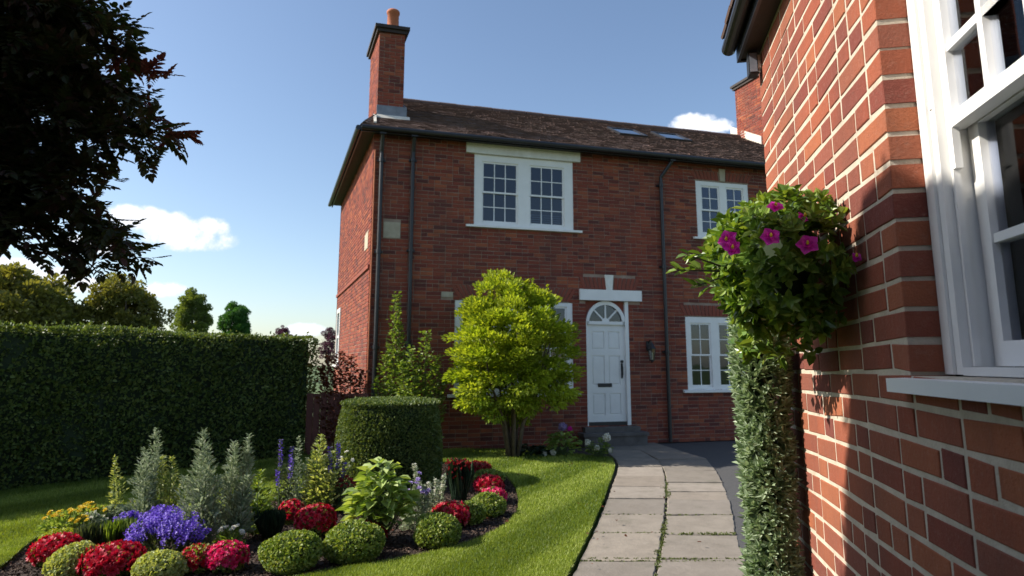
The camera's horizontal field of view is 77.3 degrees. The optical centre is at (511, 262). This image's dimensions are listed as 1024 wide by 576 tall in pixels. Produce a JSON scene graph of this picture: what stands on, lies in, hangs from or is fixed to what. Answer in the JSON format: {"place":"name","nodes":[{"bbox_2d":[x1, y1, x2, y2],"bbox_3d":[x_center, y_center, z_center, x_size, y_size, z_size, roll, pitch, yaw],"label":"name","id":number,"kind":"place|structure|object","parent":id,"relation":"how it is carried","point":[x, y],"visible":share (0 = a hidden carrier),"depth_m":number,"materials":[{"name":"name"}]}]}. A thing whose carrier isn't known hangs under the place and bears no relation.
{"place":"outdoors","nodes":[
{"label":"outdoors","id":0,"kind":"place"},
{"bbox_2d":[0,447,614,575],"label":"lawn","id":1,"kind":"structure","parent":0,"point":[571,570],"depth_m":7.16,"materials":[{"name":"green plant"}]},
{"bbox_2d":[0,0,203,292],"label":"overhanging tree","id":2,"kind":"object","parent":1,"relation":"on","point":[50,66],"visible":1,"depth_m":1.71,"materials":[{"name":"black plant"}]},
{"bbox_2d":[0,320,320,489],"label":"yew hedge","id":3,"kind":"object","parent":1,"relation":"on","point":[82,401],"visible":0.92,"depth_m":9.05,"materials":[{"name":"green plant"}]},
{"bbox_2d":[0,463,517,575],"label":"bark mulch","id":4,"kind":"object","parent":1,"relation":"on","point":[339,515],"visible":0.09,"depth_m":5.64,"materials":[{"name":"brown wood"}]},
{"bbox_2d":[25,531,85,567],"bbox_3d":[-3.606,2.278,5.093,0.423,0.245,0.420,0,-9,0],"label":"chrysanthemum","id":5,"kind":"object","parent":4,"relation":"on","point":[41,550],"visible":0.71,"depth_m":4.98,"materials":[{"name":"red plant"}]},
{"bbox_2d":[36,527,75,541],"bbox_3d":[-3.789,2.337,5.384,0.374,0.200,0.386,1,-9,-9],"label":"dwarf box","id":6,"kind":"object","parent":4,"relation":"on","point":[56,530],"visible":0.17,"depth_m":5.38,"materials":[{"name":"green plant"}]},
{"bbox_2d":[35,507,90,534],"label":"yellow flowers","id":7,"kind":"object","parent":4,"relation":"on","point":[51,520],"visible":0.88,"depth_m":5.88,"materials":[{"name":"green plant"}]},
{"bbox_2d":[41,540,95,575],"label":"dwarf box","id":8,"kind":"object","parent":4,"relation":"on","point":[63,561],"visible":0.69,"depth_m":4.64,"materials":[{"name":"green plant"}]},
{"bbox_2d":[70,501,108,520],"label":"yellow flowers","id":9,"kind":"object","parent":4,"relation":"on","point":[86,507],"visible":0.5,"depth_m":6.29,"materials":[{"name":"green plant"}]},
{"bbox_2d":[71,510,107,526],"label":"white flowers","id":10,"kind":"object","parent":4,"relation":"on","point":[94,516],"visible":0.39,"depth_m":6.07,"materials":[{"name":"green plant"}]},
{"bbox_2d":[74,519,112,544],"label":"grass clump","id":11,"kind":"object","parent":4,"relation":"on","point":[89,531],"visible":0.4,"depth_m":5.25,"materials":[{"name":"green plant"}]},
{"bbox_2d":[75,539,146,575],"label":"chrysanthemum","id":12,"kind":"object","parent":4,"relation":"on","point":[116,558],"visible":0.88,"depth_m":4.64,"materials":[{"name":"red plant"}]},
{"bbox_2d":[100,503,131,521],"bbox_3d":[-3.995,2.517,6.442,0.292,0.176,0.299,-1,-9,7],"label":"silver mound","id":13,"kind":"object","parent":4,"relation":"on","point":[113,512],"visible":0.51,"depth_m":6.38,"materials":[{"name":"green plant"}]},
{"bbox_2d":[106,455,127,507],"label":"slender spires","id":14,"kind":"object","parent":4,"relation":"on","point":[116,493],"visible":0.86,"depth_m":6.50,"materials":[{"name":"green plant"}]},
{"bbox_2d":[97,516,142,543],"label":"grass clump","id":15,"kind":"object","parent":4,"relation":"on","point":[116,530],"visible":0.45,"depth_m":5.30,"materials":[{"name":"green plant"}]},
{"bbox_2d":[113,510,141,521],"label":"purple flowers","id":16,"kind":"object","parent":4,"relation":"on","point":[131,513],"visible":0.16,"depth_m":5.92,"materials":[{"name":"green plant"}]},
{"bbox_2d":[121,427,166,516],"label":"silver spires","id":17,"kind":"object","parent":4,"relation":"on","point":[145,499],"visible":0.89,"depth_m":6.19,"materials":[{"name":"plant"}]},
{"bbox_2d":[130,548,188,575],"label":"dwarf box","id":18,"kind":"object","parent":4,"relation":"on","point":[163,562],"visible":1,"depth_m":4.58,"materials":[{"name":"green plant"}]},
{"bbox_2d":[136,504,182,540],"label":"purple flowers","id":19,"kind":"object","parent":4,"relation":"on","point":[146,514],"visible":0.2,"depth_m":5.78,"materials":[{"name":"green plant"}]},
{"bbox_2d":[123,507,210,551],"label":"purple flowers","id":20,"kind":"object","parent":4,"relation":"on","point":[180,535],"visible":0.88,"depth_m":5.11,"materials":[{"name":"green plant"}]},
{"bbox_2d":[149,454,186,514],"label":"green spires","id":21,"kind":"object","parent":4,"relation":"on","point":[169,493],"visible":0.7,"depth_m":6.31,"materials":[{"name":"green plant"}]},
{"bbox_2d":[181,542,210,575],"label":"chrysanthemum","id":22,"kind":"object","parent":4,"relation":"on","point":[194,555],"visible":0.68,"depth_m":4.78,"materials":[{"name":"red plant"}]},
{"bbox_2d":[171,427,226,544],"bbox_3d":[-2.680,1.942,5.539,0.457,1.025,0.453,0,-9,0],"label":"artemisia","id":23,"kind":"object","parent":4,"relation":"on","point":[206,507],"visible":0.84,"depth_m":5.48,"materials":[{"name":"plant"}]},
{"bbox_2d":[205,539,250,574],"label":"chrysanthemum","id":24,"kind":"object","parent":4,"relation":"on","point":[230,555],"visible":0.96,"depth_m":4.82,"materials":[{"name":"pink plant"}]},
{"bbox_2d":[212,524,245,545],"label":"white primula","id":25,"kind":"object","parent":4,"relation":"on","point":[226,530],"visible":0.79,"depth_m":5.36,"materials":[{"name":"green plant"}]},
{"bbox_2d":[211,433,257,539],"bbox_3d":[-2.481,2.016,5.732,0.518,0.941,0.374,-4,-10,22],"label":"artemisia","id":26,"kind":"object","parent":4,"relation":"on","point":[240,498],"visible":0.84,"depth_m":5.69,"materials":[{"name":"green plant"}]},
{"bbox_2d":[247,469,274,536],"bbox_3d":[-2.358,2.228,5.938,0.419,0.588,0.467,-4,-10,26],"label":"mallow","id":27,"kind":"object","parent":4,"relation":"on","point":[259,501],"visible":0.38,"depth_m":5.91,"materials":[{"name":"green plant"}]},
{"bbox_2d":[253,506,286,538],"bbox_3d":[-2.193,2.359,5.809,0.297,0.265,0.285,0,-9,0],"label":"heuchera","id":28,"kind":"object","parent":4,"relation":"on","point":[270,523],"visible":0.96,"depth_m":5.74,"materials":[{"name":"plant"}]},
{"bbox_2d":[269,439,296,508],"bbox_3d":[-2.449,2.283,6.843,0.336,0.762,0.295,0,-9,0],"label":"delphinium","id":29,"kind":"object","parent":4,"relation":"on","point":[279,499],"visible":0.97,"depth_m":6.81,"materials":[{"name":"purple plant"}]},
{"bbox_2d":[257,529,322,574],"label":"dwarf box","id":30,"kind":"object","parent":4,"relation":"on","point":[293,550],"visible":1,"depth_m":4.79,"materials":[{"name":"green plant"}]},
{"bbox_2d":[278,498,304,524],"bbox_3d":[-2.179,2.472,6.350,0.301,0.248,0.296,0,-9,0],"label":"chrysanthemum","id":31,"kind":"object","parent":4,"relation":"on","point":[292,507],"visible":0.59,"depth_m":6.27,"materials":[{"name":"red plant"}]},
{"bbox_2d":[280,436,309,505],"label":"lilac spires","id":32,"kind":"object","parent":4,"relation":"on","point":[297,494],"visible":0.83,"depth_m":6.82,"materials":[{"name":"green plant"}]},
{"bbox_2d":[293,502,337,537],"bbox_3d":[-1.803,2.367,5.884,0.409,0.311,0.418,0,-9,0],"label":"chrysanthemum","id":33,"kind":"object","parent":4,"relation":"on","point":[318,518],"visible":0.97,"depth_m":5.78,"materials":[{"name":"red plant"}]},
{"bbox_2d":[299,434,341,507],"bbox_3d":[-2.041,2.250,6.832,0.513,0.826,0.458,0,-9,0],"label":"shrub","id":34,"kind":"object","parent":4,"relation":"on","point":[320,489],"visible":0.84,"depth_m":6.77,"materials":[{"name":"green plant"}]},
{"bbox_2d":[324,441,347,508],"bbox_3d":[-1.885,2.288,6.848,0.301,0.754,0.196,6,-11,-32],"label":"salvia","id":35,"kind":"object","parent":4,"relation":"on","point":[338,467],"visible":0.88,"depth_m":6.85,"materials":[{"name":"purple plant"}]},
{"bbox_2d":[332,450,353,504],"bbox_3d":[-1.858,2.396,7.066,0.269,0.627,0.198,0,-9,0],"label":"white phlox","id":36,"kind":"object","parent":4,"relation":"on","point":[347,462],"visible":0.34,"depth_m":7.09,"materials":[{"name":"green plant"}]},
{"bbox_2d":[331,469,356,513],"bbox_3d":[-1.798,2.434,6.824,0.313,0.439,0.220,0,-9,0],"label":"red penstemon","id":37,"kind":"object","parent":4,"relation":"on","point":[347,484],"visible":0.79,"depth_m":6.80,"materials":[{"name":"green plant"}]},
{"bbox_2d":[322,519,385,564],"bbox_3d":[-1.279,2.249,5.172,0.502,0.327,0.507,-8,-12,43],"label":"dwarf box","id":38,"kind":"object","parent":4,"relation":"on","point":[350,541],"visible":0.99,"depth_m":5.03,"materials":[{"name":"green plant"}]},
{"bbox_2d":[8,463,700,573],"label":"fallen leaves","id":39,"kind":"object","parent":4,"relation":"on","point":[473,526],"visible":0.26,"depth_m":6.17,"materials":[{"name":"brown plant"}]},
{"bbox_2d":[335,456,421,539],"bbox_3d":[-1.177,2.120,5.743,0.702,0.721,0.635,-2,-9,12],"label":"hydrangea","id":40,"kind":"object","parent":4,"relation":"on","point":[391,502],"visible":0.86,"depth_m":5.64,"materials":[{"name":"green plant"}]},
{"bbox_2d":[333,395,442,491],"bbox_3d":[-1.617,2.355,8.492,1.421,1.158,1.430,0,-9,0],"label":"drum topiary","id":41,"kind":"object","parent":4,"relation":"on","point":[405,432],"visible":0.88,"depth_m":7.98,"materials":[{"name":"green plant"}]},
{"bbox_2d":[399,471,431,530],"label":"lilac flowers","id":42,"kind":"object","parent":4,"relation":"on","point":[425,507],"visible":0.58,"depth_m":6.09,"materials":[{"name":"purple plant"}]},
{"bbox_2d":[410,463,447,516],"bbox_3d":[-0.785,2.303,6.373,0.443,0.577,0.261,-5,-10,29],"label":"lavender","id":43,"kind":"object","parent":4,"relation":"on","point":[437,488],"visible":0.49,"depth_m":6.36,"materials":[{"name":"grey plant"}]},
{"bbox_2d":[412,512,461,549],"bbox_3d":[-0.647,2.326,5.577,0.426,0.296,0.464,-1,-9,7],"label":"dwarf box","id":44,"kind":"object","parent":4,"relation":"on","point":[435,530],"visible":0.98,"depth_m":5.43,"materials":[{"name":"green plant"}]},
{"bbox_2d":[430,500,470,526],"bbox_3d":[-0.597,2.447,6.219,0.434,0.268,0.434,0,-9,0],"label":"chrysanthemum","id":45,"kind":"object","parent":4,"relation":"on","point":[460,513],"visible":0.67,"depth_m":6.14,"materials":[{"name":"red plant"}]},
{"bbox_2d":[445,457,474,500],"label":"iris clump","id":46,"kind":"object","parent":4,"relation":"on","point":[460,476],"visible":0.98,"depth_m":7.37,"materials":[{"name":"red plant"}]},
{"bbox_2d":[459,499,486,524],"bbox_3d":[-0.413,2.469,6.334,0.323,0.236,0.307,1,-9,-6],"label":"dwarf box","id":47,"kind":"object","parent":4,"relation":"on","point":[477,510],"visible":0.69,"depth_m":6.25,"materials":[{"name":"green plant"}]},
{"bbox_2d":[468,459,491,472],"bbox_3d":[-0.491,2.934,9.136,0.433,0.225,0.427,0,-9,0],"label":"chrysanthemum","id":48,"kind":"object","parent":4,"relation":"on","point":[477,464],"visible":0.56,"depth_m":9.03,"materials":[{"name":"red plant"}]},
{"bbox_2d":[471,491,506,517],"bbox_3d":[-0.248,2.513,6.667,0.399,0.265,0.404,8,-12,-42],"label":"dwarf box","id":49,"kind":"object","parent":4,"relation":"on","point":[494,503],"visible":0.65,"depth_m":6.57,"materials":[{"name":"green plant"}]},
{"bbox_2d":[472,468,505,482],"bbox_3d":[-0.307,2.804,8.363,0.434,0.214,0.411,7,-12,-39],"label":"dwarf box","id":50,"kind":"object","parent":4,"relation":"on","point":[492,471],"visible":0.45,"depth_m":8.32,"materials":[{"name":"green plant"}]},
{"bbox_2d":[473,473,505,491],"bbox_3d":[-0.291,2.734,7.935,0.397,0.231,0.384,6,-11,-33],"label":"chrysanthemum","id":51,"kind":"object","parent":4,"relation":"on","point":[485,480],"visible":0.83,"depth_m":7.84,"materials":[{"name":"red plant"}]},
{"bbox_2d":[480,486,507,500],"bbox_3d":[-0.207,2.636,7.250,0.329,0.208,0.336,0,-9,0],"label":"chrysanthemum","id":52,"kind":"object","parent":4,"relation":"on","point":[500,491],"visible":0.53,"depth_m":7.20,"materials":[{"name":"pink plant"}]},
{"bbox_2d":[304,393,368,454],"bbox_3d":[-2.989,2.762,10.954,1.120,1.025,0.060,0,-9,3],"label":"timber fence","id":53,"kind":"object","parent":1,"relation":"on","point":[313,411],"visible":0.52,"depth_m":10.96,"materials":[{"name":"brown wood"}]},
{"bbox_2d":[315,349,369,445],"bbox_3d":[-2.961,2.421,11.116,0.895,1.813,0.698,-5,-10,28],"label":"red leaved shrub","id":54,"kind":"object","parent":1,"relation":"on","point":[324,378],"visible":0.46,"depth_m":11.12,"materials":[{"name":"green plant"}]},
{"bbox_2d":[370,291,408,396],"bbox_3d":[-2.115,1.915,11.198,0.816,2.837,0.705,0,-9,0],"label":"climbing shrub","id":55,"kind":"object","parent":1,"relation":"on","point":[390,390],"visible":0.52,"depth_m":11.19,"materials":[{"name":"green plant"}]},
{"bbox_2d":[395,330,448,437],"bbox_3d":[-1.521,2.209,10.807,0.947,2.138,0.783,0,-9,0],"label":"laurel shrub","id":56,"kind":"object","parent":1,"relation":"on","point":[425,376],"visible":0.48,"depth_m":10.81,"materials":[{"name":"green plant"}]},
{"bbox_2d":[441,268,586,456],"bbox_3d":[0.043,1.709,10.988,2.551,3.218,2.524,0,-9,0],"label":"golden tree","id":57,"kind":"object","parent":1,"relation":"on","point":[511,357],"visible":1,"depth_m":10.52,"materials":[{"name":"green plant"}]},
{"bbox_2d":[516,443,552,456],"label":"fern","id":58,"kind":"object","parent":1,"relation":"on","point":[540,449],"visible":0.66,"depth_m":10.84,"materials":[{"name":"green plant"}]},
{"bbox_2d":[542,423,582,455],"bbox_3d":[0.850,3.014,10.873,0.712,0.568,0.616,0,-9,0],"label":"hydrangea","id":59,"kind":"object","parent":1,"relation":"on","point":[559,437],"visible":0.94,"depth_m":10.82,"materials":[{"name":"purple plant"}]},
{"bbox_2d":[584,433,612,456],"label":"white roses","id":60,"kind":"object","parent":1,"relation":"on","point":[597,450],"visible":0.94,"depth_m":10.63,"materials":[{"name":"green plant"}]},
{"bbox_2d":[0,0,746,365],"label":"sky","id":61,"kind":"structure","parent":0,"point":[277,91],"materials":[{"name":"blue"}]},
{"bbox_2d":[365,519,387,537],"bbox_3d":[-1.287,2.372,5.612,0.398,0.234,0.406,0,-9,0],"label":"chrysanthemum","id":62,"kind":"object","parent":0,"point":[385,530],"visible":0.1,"depth_m":5.62,"materials":[{"name":"green plant"}]},
{"bbox_2d":[304,366,604,575],"bbox_3d":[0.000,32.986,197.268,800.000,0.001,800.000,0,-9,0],"label":"ground","id":63,"kind":"structure","parent":0,"point":[317,385],"depth_m":42.60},
{"bbox_2d":[0,261,94,333],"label":"broadleaf tree","id":64,"kind":"object","parent":63,"relation":"on","point":[26,296],"visible":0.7,"depth_m":42.85,"materials":[{"name":"green plant"}]},
{"bbox_2d":[71,272,175,336],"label":"broadleaf tree","id":65,"kind":"object","parent":63,"relation":"on","point":[114,300],"visible":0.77,"depth_m":46.64,"materials":[{"name":"green plant"}]},
{"bbox_2d":[169,287,213,332],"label":"broadleaf tree","id":66,"kind":"object","parent":63,"relation":"on","point":[190,309],"visible":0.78,"depth_m":55.32,"materials":[{"name":"green plant"}]},
{"bbox_2d":[216,300,251,333],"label":"broadleaf tree","id":67,"kind":"object","parent":63,"relation":"on","point":[234,317],"visible":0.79,"depth_m":59.20,"materials":[{"name":"green plant"}]},
{"bbox_2d":[273,325,292,335],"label":"broadleaf tree","id":68,"kind":"object","parent":63,"relation":"on","point":[281,331],"visible":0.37,"depth_m":49.64,"materials":[{"name":"purple plant"}]},
{"bbox_2d":[318,327,335,389],"bbox_3d":[-11.401,5.906,39.569,1.153,3.864,1.301,0,-9,0],"label":"broadleaf tree","id":69,"kind":"object","parent":63,"relation":"on","point":[329,336],"visible":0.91,"depth_m":39.52,"materials":[{"name":"purple plant"}]},
{"bbox_2d":[328,8,778,448],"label":"brick house","id":70,"kind":"structure","parent":63,"relation":"on","point":[596,224],"depth_m":12.95,"materials":[{"name":"red brick"}]},
{"bbox_2d":[332,308,340,366],"bbox_3d":[-4.417,1.915,16.281,0.170,1.470,0.910,3,-10,-21],"label":"window","id":71,"kind":"structure","parent":70,"relation":"in","point":[338,324],"depth_m":16.47,"materials":[{"name":"white paint"}]},
{"bbox_2d":[447,300,579,397],"bbox_3d":[0.061,1.652,12.283,2.610,1.805,0.160,3,-9,-15],"label":"window","id":72,"kind":"structure","parent":70,"relation":"in","point":[565,309],"depth_m":12.48,"materials":[{"name":"white paint"}]},
{"bbox_2d":[466,154,582,232],"bbox_3d":[0.249,-1.369,12.835,2.390,1.485,0.195,3,-9,-15],"label":"window","id":73,"kind":"structure","parent":70,"relation":"in","point":[510,192],"depth_m":12.83,"materials":[{"name":"white paint"}]},
{"bbox_2d":[587,324,626,421],"bbox_3d":[1.882,2.197,12.751,0.828,1.905,0.101,3,-9,-15],"label":"door","id":74,"kind":"structure","parent":70,"relation":"in","point":[606,344],"depth_m":12.76,"materials":[{"name":"white paint"}]},
{"bbox_2d":[646,340,655,362],"bbox_3d":[2.806,1.784,12.905,0.200,0.469,0.225,3,-9,-15],"label":"wall lantern","id":75,"kind":"object","parent":70,"relation":"attached to","point":[650,346],"depth_m":12.86,"materials":[{"name":"metal"}]},
{"bbox_2d":[683,317,743,392],"bbox_3d":[4.276,1.930,13.427,1.620,1.555,0.160,3,-9,-15],"label":"window","id":76,"kind":"structure","parent":70,"relation":"in","point":[707,364],"depth_m":13.40,"materials":[{"name":"white paint"}]},
{"bbox_2d":[693,181,747,238],"bbox_3d":[4.621,-1.112,14.007,1.560,1.305,0.160,3,-9,-15],"label":"window","id":77,"kind":"structure","parent":70,"relation":"in","point":[712,198],"depth_m":14.02,"materials":[{"name":"white paint"}]},
{"bbox_2d":[721,0,1023,575],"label":"brick cottage","id":78,"kind":"structure","parent":63,"relation":"on","point":[895,128],"depth_m":1.68,"materials":[{"name":"red brick"}]},
{"bbox_2d":[746,51,760,78],"bbox_3d":[1.245,-1.016,3.291,0.062,0.120,0.064,-2,-9,10],"label":"security light","id":79,"kind":"object","parent":78,"relation":"attached to","point":[753,61],"visible":1,"depth_m":3.27,"materials":[{"name":"metal"}]},
{"bbox_2d":[886,0,1023,405],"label":"window","id":80,"kind":"structure","parent":78,"relation":"in","point":[968,55],"depth_m":1.54,"materials":[{"name":"white paint"}]},
{"bbox_2d":[504,446,610,457],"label":"border soil","id":81,"kind":"structure","parent":0,"point":[582,450],"depth_m":11.66,"materials":[{"name":"brown soil"}]},
{"bbox_2d":[558,446,739,572],"bbox_3d":[1.951,2.311,4.472,3.179,0.001,17.748,0,-9,3],"label":"path bedding","id":82,"kind":"object","parent":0,"point":[614,476],"visible":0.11,"depth_m":7.98,"materials":[{"name":"soil"}]},
{"bbox_2d":[573,442,745,575],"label":"path","id":83,"kind":"structure","parent":0,"point":[695,485],"depth_m":6.43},
{"bbox_2d":[578,461,741,575],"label":"moss","id":84,"kind":"object","parent":83,"relation":"on","point":[657,562],"visible":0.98,"depth_m":5.61,"materials":[{"name":"green plant"}]},
{"bbox_2d":[666,182,861,382],"bbox_3d":[0.851,0.822,2.271,0.598,2.189,1.017,0,-9,0],"label":"flowering standard","id":85,"kind":"object","parent":83,"relation":"on","point":[765,252],"visible":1,"depth_m":2.08,"materials":[{"name":"green plant"}]},
{"bbox_2d":[722,313,806,575],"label":"silver column","id":86,"kind":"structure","parent":83,"relation":"on","point":[768,491],"depth_m":2.69,"materials":[{"name":"green plant"}]},
{"bbox_2d":[658,440,785,569],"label":"driveway","id":87,"kind":"structure","parent":0,"point":[719,456],"depth_m":10.32,"materials":[{"name":"grey asphalt"}]}
]}

